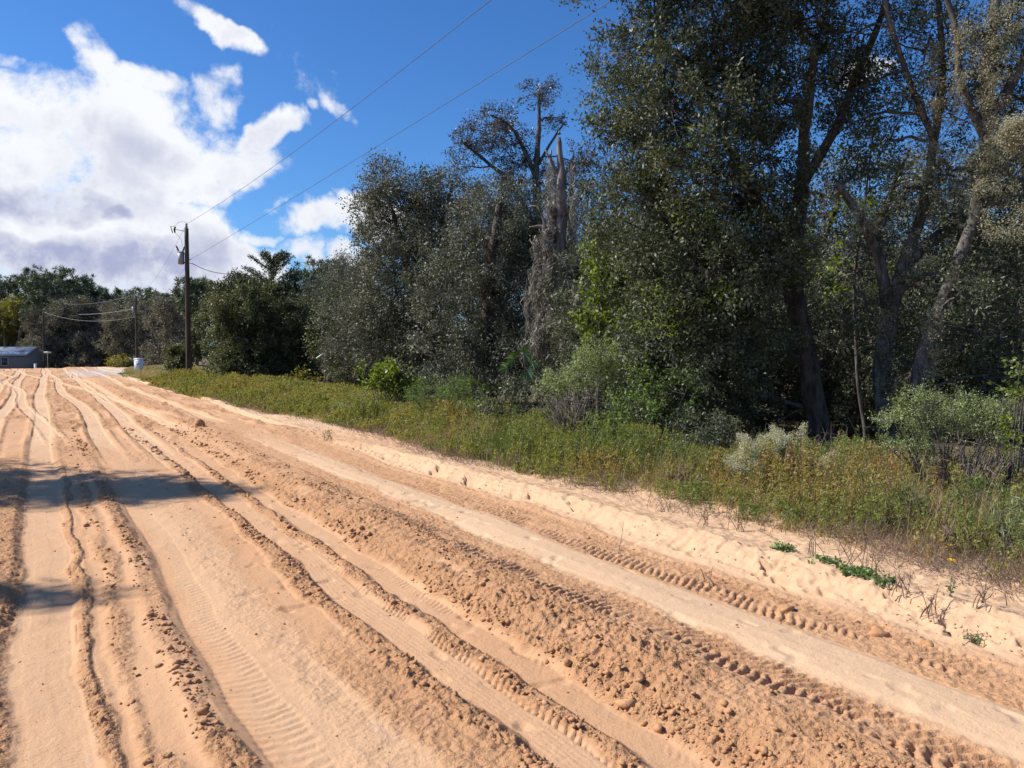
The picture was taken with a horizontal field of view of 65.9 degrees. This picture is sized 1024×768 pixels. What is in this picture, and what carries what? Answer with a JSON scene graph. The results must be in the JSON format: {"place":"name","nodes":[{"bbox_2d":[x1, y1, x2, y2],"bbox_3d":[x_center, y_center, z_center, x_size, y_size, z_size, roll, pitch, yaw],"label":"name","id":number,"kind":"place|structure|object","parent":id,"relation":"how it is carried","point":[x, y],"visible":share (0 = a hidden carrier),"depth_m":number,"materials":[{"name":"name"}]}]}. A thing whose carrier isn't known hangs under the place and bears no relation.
{"place":"outdoors","nodes":[
{"label":"outdoors","id":0,"kind":"place"},
{"bbox_2d":[0,367,1023,767],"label":"sand road","id":1,"kind":"structure","parent":0,"point":[304,667],"depth_m":4.55,"materials":[{"name":"sand"}]},
{"bbox_2d":[333,388,382,419],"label":"saltbush","id":2,"kind":"object","parent":1,"relation":"on","point":[358,398],"visible":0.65,"depth_m":16.99,"materials":[{"name":"green plant"}]},
{"bbox_2d":[353,356,422,401],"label":"leafy shrub","id":3,"kind":"object","parent":1,"relation":"on","point":[379,375],"visible":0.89,"depth_m":17.88,"materials":[{"name":"green plant"}]},
{"bbox_2d":[379,355,440,401],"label":"leafy shrub","id":4,"kind":"object","parent":1,"relation":"on","point":[410,371],"visible":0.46,"depth_m":18.41,"materials":[{"name":"green plant"}]},
{"bbox_2d":[399,362,480,424],"bbox_3d":[-1.259,0.257,15.080,1.732,1.333,1.394,-1,3,-30],"label":"saltbush","id":5,"kind":"object","parent":1,"relation":"on","point":[448,389],"visible":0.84,"depth_m":14.99,"materials":[{"name":"green plant"}]},
{"bbox_2d":[456,382,494,432],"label":"saltbush","id":6,"kind":"object","parent":1,"relation":"on","point":[471,403],"visible":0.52,"depth_m":14.22,"materials":[{"name":"green plant"}]},
{"bbox_2d":[468,371,537,424],"bbox_3d":[-0.112,0.386,13.648,1.137,1.245,1.503,0,2,6],"label":"leafy shrub","id":7,"kind":"object","parent":1,"relation":"on","point":[511,385],"visible":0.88,"depth_m":13.57,"materials":[{"name":"green plant"}]},
{"bbox_2d":[0,417,1022,767],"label":"sand clods","id":8,"kind":"object","parent":1,"relation":"on","point":[626,703],"visible":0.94,"depth_m":4.03,"materials":[{"name":"sand"}]},
{"bbox_2d":[523,379,608,447],"bbox_3d":[0.847,0.480,11.659,1.436,1.181,1.146,-1,3,-30],"label":"dead bush","id":9,"kind":"object","parent":1,"relation":"on","point":[558,417],"visible":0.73,"depth_m":11.60,"materials":[{"name":"grey plant"}]},
{"bbox_2d":[523,332,636,439],"bbox_3d":[1.199,0.128,12.303,1.825,1.930,1.305,-1,3,-30],"label":"saltbush","id":10,"kind":"object","parent":1,"relation":"on","point":[561,380],"visible":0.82,"depth_m":12.11,"materials":[{"name":"green plant"}]},
{"bbox_2d":[583,353,709,451],"bbox_3d":[1.914,0.344,11.350,1.871,1.598,1.485,0,2,3],"label":"leafy shrub","id":11,"kind":"object","parent":1,"relation":"on","point":[637,393],"visible":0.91,"depth_m":11.25,"materials":[{"name":"green plant"}]},
{"bbox_2d":[653,404,738,454],"bbox_3d":[2.464,0.705,10.270,1.161,0.956,1.108,-1,3,-30],"label":"leafy shrub","id":12,"kind":"object","parent":1,"relation":"on","point":[707,429],"visible":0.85,"depth_m":10.14,"materials":[{"name":"green plant"}]},
{"bbox_2d":[709,413,740,469],"bbox_3d":[2.773,0.752,10.251,0.456,0.863,0.649,1,3,26],"label":"dog fennel","id":13,"kind":"object","parent":1,"relation":"on","point":[728,444],"visible":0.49,"depth_m":10.17,"materials":[{"name":"green plant"}]},
{"bbox_2d":[761,539,799,552],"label":"creeper","id":14,"kind":"object","parent":1,"relation":"on","point":[785,547],"visible":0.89,"depth_m":5.66,"materials":[{"name":"green plant"}]},
{"bbox_2d":[808,551,841,565],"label":"creeper","id":15,"kind":"object","parent":1,"relation":"on","point":[827,560],"visible":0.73,"depth_m":5.25,"materials":[{"name":"green plant"}]},
{"bbox_2d":[828,519,876,566],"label":"weed plant","id":16,"kind":"object","parent":1,"relation":"on","point":[854,549],"visible":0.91,"depth_m":5.34,"materials":[{"name":"brown plant"}]},
{"bbox_2d":[836,561,885,579],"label":"creeper","id":17,"kind":"object","parent":1,"relation":"on","point":[856,571],"visible":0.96,"depth_m":4.96,"materials":[{"name":"green plant"}]},
{"bbox_2d":[843,452,891,486],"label":"leafy shrub","id":18,"kind":"object","parent":1,"relation":"on","point":[869,468],"visible":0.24,"depth_m":8.39,"materials":[{"name":"green plant"}]},
{"bbox_2d":[868,625,889,637],"bbox_3d":[2.000,1.367,4.309,0.114,0.081,0.107,-1,3,-30],"label":"sand lump","id":19,"kind":"object","parent":1,"relation":"on","point":[877,631],"visible":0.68,"depth_m":4.28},
{"bbox_2d":[866,572,896,589],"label":"creeper","id":20,"kind":"object","parent":1,"relation":"on","point":[893,580],"visible":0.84,"depth_m":4.77,"materials":[{"name":"green plant"}]},
{"bbox_2d":[860,492,915,535],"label":"leafy shrub","id":21,"kind":"object","parent":1,"relation":"on","point":[894,516],"visible":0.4,"depth_m":6.58,"materials":[{"name":"green plant"}]},
{"bbox_2d":[887,562,913,599],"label":"weed plant","id":22,"kind":"object","parent":1,"relation":"on","point":[902,579],"visible":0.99,"depth_m":4.62,"materials":[{"name":"brown plant"}]},
{"bbox_2d":[916,583,944,623],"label":"weed plant","id":23,"kind":"object","parent":1,"relation":"on","point":[926,608],"visible":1,"depth_m":4.39,"materials":[{"name":"brown plant"}]},
{"bbox_2d":[865,378,1023,495],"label":"saltbush","id":24,"kind":"object","parent":1,"relation":"on","point":[960,416],"visible":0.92,"depth_m":8.00,"materials":[{"name":"green plant"}]},
{"bbox_2d":[907,416,1023,501],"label":"dead bush","id":25,"kind":"object","parent":1,"relation":"on","point":[989,466],"visible":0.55,"depth_m":7.68,"materials":[{"name":"grey plant"}]},
{"bbox_2d":[960,625,987,645],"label":"weed plant","id":26,"kind":"object","parent":1,"relation":"on","point":[972,636],"visible":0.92,"depth_m":4.11,"materials":[{"name":"green plant"}]},
{"bbox_2d":[943,470,1017,517],"bbox_3d":[4.069,1.033,6.804,0.529,0.577,0.766,0,2,-6],"label":"leafy shrub","id":27,"kind":"object","parent":1,"relation":"on","point":[976,484],"visible":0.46,"depth_m":6.83,"materials":[{"name":"green plant"}]},
{"bbox_2d":[967,577,1010,610],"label":"weed plant","id":28,"kind":"object","parent":1,"relation":"on","point":[983,600],"visible":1,"depth_m":4.30,"materials":[{"name":"brown plant"}]},
{"bbox_2d":[978,343,1023,508],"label":"leafy shrub","id":29,"kind":"object","parent":1,"relation":"on","point":[1011,434],"visible":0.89,"depth_m":7.65,"materials":[{"name":"green plant"}]},
{"bbox_2d":[0,0,1023,352],"label":"sky","id":30,"kind":"structure","parent":0,"point":[123,122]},
{"bbox_2d":[47,354,1023,474],"bbox_3d":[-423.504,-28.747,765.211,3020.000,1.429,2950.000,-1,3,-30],"label":"ground","id":31,"kind":"structure","parent":0,"point":[835,431],"depth_m":16.05,"materials":[{"name":"plant"}]},
{"bbox_2d":[0,293,28,346],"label":"yellow tree","id":32,"kind":"object","parent":31,"relation":"on","point":[11,307],"visible":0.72,"depth_m":141.67,"materials":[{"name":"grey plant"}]},
{"bbox_2d":[0,274,30,344],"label":"pine tree","id":33,"kind":"object","parent":31,"relation":"on","point":[9,287],"visible":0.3,"depth_m":148.33,"materials":[{"name":"green plant"}]},
{"bbox_2d":[0,295,31,346],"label":"oak tree","id":34,"kind":"object","parent":31,"relation":"on","point":[11,342],"visible":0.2,"depth_m":145.73,"materials":[{"name":"green plant"}]},
{"bbox_2d":[0,347,46,368],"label":"house","id":35,"kind":"structure","parent":31,"relation":"on","point":[19,357],"depth_m":125.20,"materials":[{"name":"grey"}]},
{"bbox_2d":[9,268,63,332],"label":"pine tree","id":36,"kind":"object","parent":31,"relation":"on","point":[19,282],"visible":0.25,"depth_m":142.74,"materials":[{"name":"green plant"}]},
{"bbox_2d":[10,264,93,367],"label":"pine tree","id":37,"kind":"object","parent":31,"relation":"on","point":[56,280],"visible":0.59,"depth_m":138.14,"materials":[{"name":"green plant"}]},
{"bbox_2d":[17,293,122,367],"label":"oak tree","id":38,"kind":"object","parent":31,"relation":"on","point":[70,336],"visible":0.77,"depth_m":135.02,"materials":[{"name":"green plant"}]},
{"bbox_2d":[41,272,101,352],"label":"pine tree","id":39,"kind":"object","parent":31,"relation":"on","point":[87,284],"visible":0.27,"depth_m":143.84,"materials":[{"name":"green plant"}]},
{"bbox_2d":[32,291,154,331],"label":"oak tree","id":40,"kind":"object","parent":31,"relation":"on","point":[119,299],"visible":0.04,"depth_m":149.16,"materials":[{"name":"green plant"}]},
{"bbox_2d":[76,285,116,366],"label":"pine tree","id":41,"kind":"object","parent":31,"relation":"on","point":[107,296],"visible":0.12,"depth_m":148.99,"materials":[{"name":"green plant"}]},
{"bbox_2d":[102,353,135,367],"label":"round shrub","id":42,"kind":"object","parent":31,"relation":"on","point":[114,361],"visible":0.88,"depth_m":107.73,"materials":[{"name":"green plant"}]},
{"bbox_2d":[90,288,174,367],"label":"oak tree","id":43,"kind":"object","parent":31,"relation":"on","point":[127,343],"visible":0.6,"depth_m":129.33,"materials":[{"name":"green plant"}]},
{"bbox_2d":[129,294,137,357],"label":"utility pole","id":44,"kind":"object","parent":31,"relation":"on","point":[134,308],"visible":0.91,"depth_m":104.66,"materials":[{"name":"brown wood"}]},
{"bbox_2d":[123,286,160,324],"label":"pine tree","id":45,"kind":"object","parent":31,"relation":"on","point":[139,290],"visible":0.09,"depth_m":158.48,"materials":[{"name":"green plant"}]},
{"bbox_2d":[137,292,202,365],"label":"oak tree","id":46,"kind":"object","parent":31,"relation":"on","point":[161,307],"visible":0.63,"depth_m":111.26,"materials":[{"name":"green plant"}]},
{"bbox_2d":[170,221,191,371],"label":"utility pole","id":47,"kind":"object","parent":31,"relation":"on","point":[187,306],"visible":0.96,"depth_m":45.72,"materials":[{"name":"brown wood"}]},
{"bbox_2d":[190,0,490,221],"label":"power line","id":48,"kind":"object","parent":47,"relation":"attached to","point":[364,98],"visible":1,"depth_m":20.95,"materials":[{"name":"metal"}]},
{"bbox_2d":[190,1,609,259],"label":"power line","id":49,"kind":"object","parent":47,"relation":"attached to","point":[436,109],"visible":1,"depth_m":17.98,"materials":[{"name":"metal"}]},
{"bbox_2d":[160,340,201,371],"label":"round shrub","id":50,"kind":"object","parent":31,"relation":"on","point":[175,358],"visible":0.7,"depth_m":47.60,"materials":[{"name":"green plant"}]},
{"bbox_2d":[170,275,216,365],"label":"pine tree","id":51,"kind":"object","parent":31,"relation":"on","point":[196,287],"visible":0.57,"depth_m":83.46,"materials":[{"name":"green plant"}]},
{"bbox_2d":[179,267,257,365],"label":"live oak","id":52,"kind":"object","parent":31,"relation":"on","point":[201,323],"visible":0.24,"depth_m":48.51,"materials":[{"name":"green plant"}]},
{"bbox_2d":[200,248,321,341],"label":"palm tree","id":53,"kind":"object","parent":31,"relation":"on","point":[275,262],"visible":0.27,"depth_m":43.07,"materials":[{"name":"green plant"}]},
{"bbox_2d":[199,270,329,381],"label":"live oak","id":54,"kind":"object","parent":31,"relation":"on","point":[235,329],"visible":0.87,"depth_m":37.24,"materials":[{"name":"green plant"}]},
{"bbox_2d":[291,363,324,382],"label":"leafy shrub","id":55,"kind":"object","parent":31,"relation":"on","point":[303,374],"visible":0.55,"depth_m":28.87,"materials":[{"name":"green plant"}]},
{"bbox_2d":[285,261,331,303],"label":"pine tree","id":56,"kind":"object","parent":31,"relation":"on","point":[306,273],"visible":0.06,"depth_m":61.02,"materials":[{"name":"green plant"}]},
{"bbox_2d":[286,246,358,383],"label":"live oak","id":57,"kind":"object","parent":31,"relation":"on","point":[322,282],"visible":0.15,"depth_m":39.33,"materials":[{"name":"green plant"}]},
{"bbox_2d":[302,255,363,319],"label":"pine tree","id":58,"kind":"object","parent":31,"relation":"on","point":[311,261],"visible":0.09,"depth_m":51.49,"materials":[{"name":"green plant"}]},
{"bbox_2d":[297,280,381,387],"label":"live oak","id":59,"kind":"object","parent":31,"relation":"on","point":[333,367],"visible":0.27,"depth_m":34.89,"materials":[{"name":"green plant"}]},
{"bbox_2d":[307,241,407,389],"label":"live oak","id":60,"kind":"object","parent":31,"relation":"on","point":[337,350],"visible":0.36,"depth_m":32.26,"materials":[{"name":"green plant"}]},
{"bbox_2d":[324,147,494,398],"bbox_3d":[-2.934,-3.344,24.489,5.163,8.243,5.112,0,2,7],"label":"live oak","id":61,"kind":"object","parent":31,"relation":"on","point":[388,322],"visible":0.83,"depth_m":23.88,"materials":[{"name":"green plant"}]},
{"bbox_2d":[363,197,495,386],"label":"live oak","id":62,"kind":"object","parent":31,"relation":"on","point":[424,299],"visible":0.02,"depth_m":32.25,"materials":[{"name":"green plant"}]},
{"bbox_2d":[396,161,551,404],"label":"live oak","id":63,"kind":"object","parent":31,"relation":"on","point":[490,289],"visible":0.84,"depth_m":21.22,"materials":[{"name":"green plant"}]},
{"bbox_2d":[425,180,531,394],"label":"live oak","id":64,"kind":"object","parent":31,"relation":"on","point":[480,295],"visible":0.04,"depth_m":29.30,"materials":[{"name":"green plant"}]},
{"bbox_2d":[497,346,538,408],"bbox_3d":[0.159,-0.003,17.390,0.966,1.712,0.467,-1,2,-17],"label":"palmetto","id":65,"kind":"object","parent":31,"relation":"on","point":[504,368],"visible":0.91,"depth_m":17.44,"materials":[{"name":"green plant"}]},
{"bbox_2d":[461,194,583,381],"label":"live oak","id":66,"kind":"object","parent":31,"relation":"on","point":[520,278],"visible":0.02,"depth_m":33.22,"materials":[{"name":"green plant"}]},
{"bbox_2d":[442,73,611,399],"bbox_3d":[0.659,-4.889,27.230,6.185,11.126,2.880,-1,2,-20],"label":"live oak","id":67,"kind":"object","parent":31,"relation":"on","point":[499,123],"visible":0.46,"depth_m":26.66,"materials":[{"name":"green plant"}]},
{"bbox_2d":[475,210,608,406],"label":"live oak","id":68,"kind":"object","parent":31,"relation":"on","point":[531,264],"visible":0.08,"depth_m":22.40,"materials":[{"name":"green plant"}]},
{"bbox_2d":[517,130,581,410],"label":"dead tree","id":69,"kind":"object","parent":31,"relation":"on","point":[561,213],"visible":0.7,"depth_m":19.27,"materials":[{"name":"grey wood"}]},
{"bbox_2d":[117,364,1023,589],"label":"roadside grass","id":70,"kind":"structure","parent":31,"relation":"on","point":[937,502],"depth_m":8.40,"materials":[{"name":"plant"}]},
{"bbox_2d":[553,255,590,419],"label":"dead tree","id":71,"kind":"object","parent":31,"relation":"on","point":[575,307],"visible":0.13,"depth_m":18.51,"materials":[{"name":"grey wood"}]},
{"bbox_2d":[129,364,1023,570],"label":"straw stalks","id":72,"kind":"object","parent":31,"relation":"on","point":[644,469],"visible":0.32,"depth_m":9.35,"materials":[{"name":"beige plant"}]},
{"bbox_2d":[141,368,1023,582],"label":"leafy weeds","id":73,"kind":"object","parent":31,"relation":"on","point":[215,383],"visible":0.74,"depth_m":9.54,"materials":[{"name":"green plant"}]},
{"bbox_2d":[155,372,1023,601],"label":"dry stems","id":74,"kind":"object","parent":31,"relation":"on","point":[456,455],"visible":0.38,"depth_m":7.40,"materials":[{"name":"plant"}]},
{"bbox_2d":[566,196,657,405],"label":"live oak","id":75,"kind":"object","parent":31,"relation":"on","point":[579,227],"visible":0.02,"depth_m":23.80,"materials":[{"name":"green plant"}]},
{"bbox_2d":[510,190,716,423],"bbox_3d":[2.064,-1.605,17.101,4.570,5.624,4.907,-1,3,-30],"label":"live oak","id":76,"kind":"object","parent":31,"relation":"on","point":[564,311],"visible":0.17,"depth_m":16.83,"materials":[{"name":"green plant"}]},
{"bbox_2d":[561,226,668,418],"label":"sapling","id":77,"kind":"object","parent":31,"relation":"on","point":[603,317],"visible":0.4,"depth_m":15.25,"materials":[{"name":"green plant"}]},
{"bbox_2d":[568,173,736,408],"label":"live oak","id":78,"kind":"object","parent":31,"relation":"on","point":[626,255],"visible":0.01,"depth_m":19.98,"materials":[{"name":"green plant"}]},
{"bbox_2d":[655,437,710,473],"bbox_3d":[2.139,0.941,9.692,0.754,0.566,0.759,1,2,17],"label":"dog fennel","id":79,"kind":"object","parent":31,"relation":"on","point":[663,450],"visible":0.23,"depth_m":9.74,"materials":[{"name":"green plant"}]},
{"bbox_2d":[651,459,724,488],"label":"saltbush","id":80,"kind":"object","parent":31,"relation":"on","point":[682,479],"visible":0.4,"depth_m":8.60,"materials":[{"name":"green plant"}]},
{"bbox_2d":[589,176,833,427],"bbox_3d":[3.486,-1.395,15.117,4.316,5.312,4.635,2,3,41],"label":"live oak","id":81,"kind":"object","parent":31,"relation":"on","point":[782,307],"visible":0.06,"depth_m":14.77,"materials":[{"name":"green plant"}]},
{"bbox_2d":[551,0,890,455],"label":"live oak","id":82,"kind":"object","parent":31,"relation":"on","point":[758,122],"visible":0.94,"depth_m":11.46,"materials":[{"name":"green plant"}]},
{"bbox_2d":[709,446,748,484],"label":"leafy shrub","id":83,"kind":"object","parent":31,"relation":"on","point":[720,467],"visible":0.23,"depth_m":8.92,"materials":[{"name":"green plant"}]},
{"bbox_2d":[645,185,836,417],"bbox_3d":[5.293,-1.950,19.036,5.078,6.249,5.453,2,3,33],"label":"live oak","id":84,"kind":"object","parent":31,"relation":"on","point":[724,288],"depth_m":18.84,"materials":[{"name":"green plant"}]},
{"bbox_2d":[742,463,780,497],"bbox_3d":[2.591,1.025,8.269,0.471,0.472,0.675,0,2,6],"label":"dog fennel","id":85,"kind":"object","parent":31,"relation":"on","point":[761,468],"visible":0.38,"depth_m":8.22,"materials":[{"name":"green plant"}]},
{"bbox_2d":[723,422,842,489],"bbox_3d":[2.939,0.881,8.803,1.449,0.987,0.786,0,2,-11],"label":"plumed bush","id":86,"kind":"object","parent":31,"relation":"on","point":[780,439],"visible":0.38,"depth_m":8.65,"materials":[{"name":"silvery white plume flowers"},{"name":"sage green leaf"},{"name":"bark"}]},
{"bbox_2d":[703,214,872,437],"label":"live oak","id":87,"kind":"object","parent":31,"relation":"on","point":[762,422],"visible":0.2,"depth_m":15.61,"materials":[{"name":"green plant"}]},
{"bbox_2d":[731,201,888,421],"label":"live oak","id":88,"kind":"object","parent":31,"relation":"on","point":[801,418],"visible":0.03,"depth_m":17.97,"materials":[{"name":"green plant"}]},
{"bbox_2d":[753,146,905,420],"bbox_3d":[7.463,-2.202,19.174,4.878,6.706,4.684,0,2,3],"label":"live oak","id":89,"kind":"object","parent":31,"relation":"on","point":[825,213],"visible":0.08,"depth_m":18.41,"materials":[{"name":"green plant"}]},
{"bbox_2d":[810,462,866,499],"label":"leafy shrub","id":90,"kind":"object","parent":31,"relation":"on","point":[835,476],"visible":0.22,"depth_m":7.92,"materials":[{"name":"green plant"}]},
{"bbox_2d":[757,251,922,436],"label":"live oak","id":91,"kind":"object","parent":31,"relation":"on","point":[849,416],"visible":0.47,"depth_m":14.89,"materials":[{"name":"green plant"}]},
{"bbox_2d":[807,89,919,445],"bbox_3d":[5.650,-1.778,12.952,1.260,5.985,1.948,-8,9,-74],"label":"sapling","id":92,"kind":"object","parent":31,"relation":"on","point":[838,242],"visible":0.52,"depth_m":12.94,"materials":[{"name":"green plant"}]},
{"bbox_2d":[815,213,964,425],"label":"live oak","id":93,"kind":"object","parent":31,"relation":"on","point":[904,292],"visible":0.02,"depth_m":17.35,"materials":[{"name":"green plant"}]},
{"bbox_2d":[771,108,1009,426],"bbox_3d":[8.450,-2.376,17.660,5.244,7.209,5.035,2,3,38],"label":"live oak","id":94,"kind":"object","parent":31,"relation":"on","point":[878,206],"visible":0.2,"depth_m":17.06,"materials":[{"name":"green plant"}]},
{"bbox_2d":[881,477,937,524],"bbox_3d":[3.510,1.071,7.001,0.539,0.504,0.522,-1,3,-30],"label":"dog fennel","id":95,"kind":"object","parent":31,"relation":"on","point":[906,496],"visible":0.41,"depth_m":6.91,"materials":[{"name":"green plant"}]},
{"bbox_2d":[808,0,1023,463],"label":"live oak","id":96,"kind":"object","parent":31,"relation":"on","point":[913,252],"visible":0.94,"depth_m":11.11,"materials":[{"name":"green plant"}]},
{"bbox_2d":[841,241,1023,440],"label":"live oak","id":97,"kind":"object","parent":31,"relation":"on","point":[951,387],"visible":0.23,"depth_m":13.99,"materials":[{"name":"green plant"}]},
{"bbox_2d":[852,115,1023,391],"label":"live oak","id":98,"kind":"object","parent":31,"relation":"on","point":[989,211],"visible":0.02,"depth_m":18.02,"materials":[{"name":"green plant"}]},
{"bbox_2d":[898,225,1023,450],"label":"live oak","id":99,"kind":"object","parent":31,"relation":"on","point":[974,379],"visible":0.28,"depth_m":13.62,"materials":[{"name":"green plant"}]},
{"bbox_2d":[901,214,1023,425],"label":"live oak","id":100,"kind":"object","parent":31,"relation":"on","point":[948,245],"visible":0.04,"depth_m":16.67,"materials":[{"name":"green plant"}]},
{"bbox_2d":[902,235,1023,429],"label":"live oak","id":101,"kind":"object","parent":31,"relation":"on","point":[1001,324],"visible":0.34,"depth_m":13.16,"materials":[{"name":"green plant"}]},
{"bbox_2d":[903,0,1023,458],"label":"live oak","id":102,"kind":"object","parent":31,"relation":"on","point":[990,110],"visible":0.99,"depth_m":10.44,"materials":[{"name":"green plant"}]},
{"bbox_2d":[928,525,998,554],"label":"dead bush","id":103,"kind":"object","parent":31,"relation":"on","point":[948,529],"visible":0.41,"depth_m":5.92,"materials":[{"name":"brown plant"}]},
{"bbox_2d":[927,90,1023,423],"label":"live oak","id":104,"kind":"object","parent":31,"relation":"on","point":[1018,169],"visible":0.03,"depth_m":15.93,"materials":[{"name":"green plant"}]},
{"bbox_2d":[976,497,1023,559],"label":"leafy shrub","id":105,"kind":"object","parent":31,"relation":"on","point":[1012,522],"depth_m":5.81,"materials":[{"name":"green plant"}]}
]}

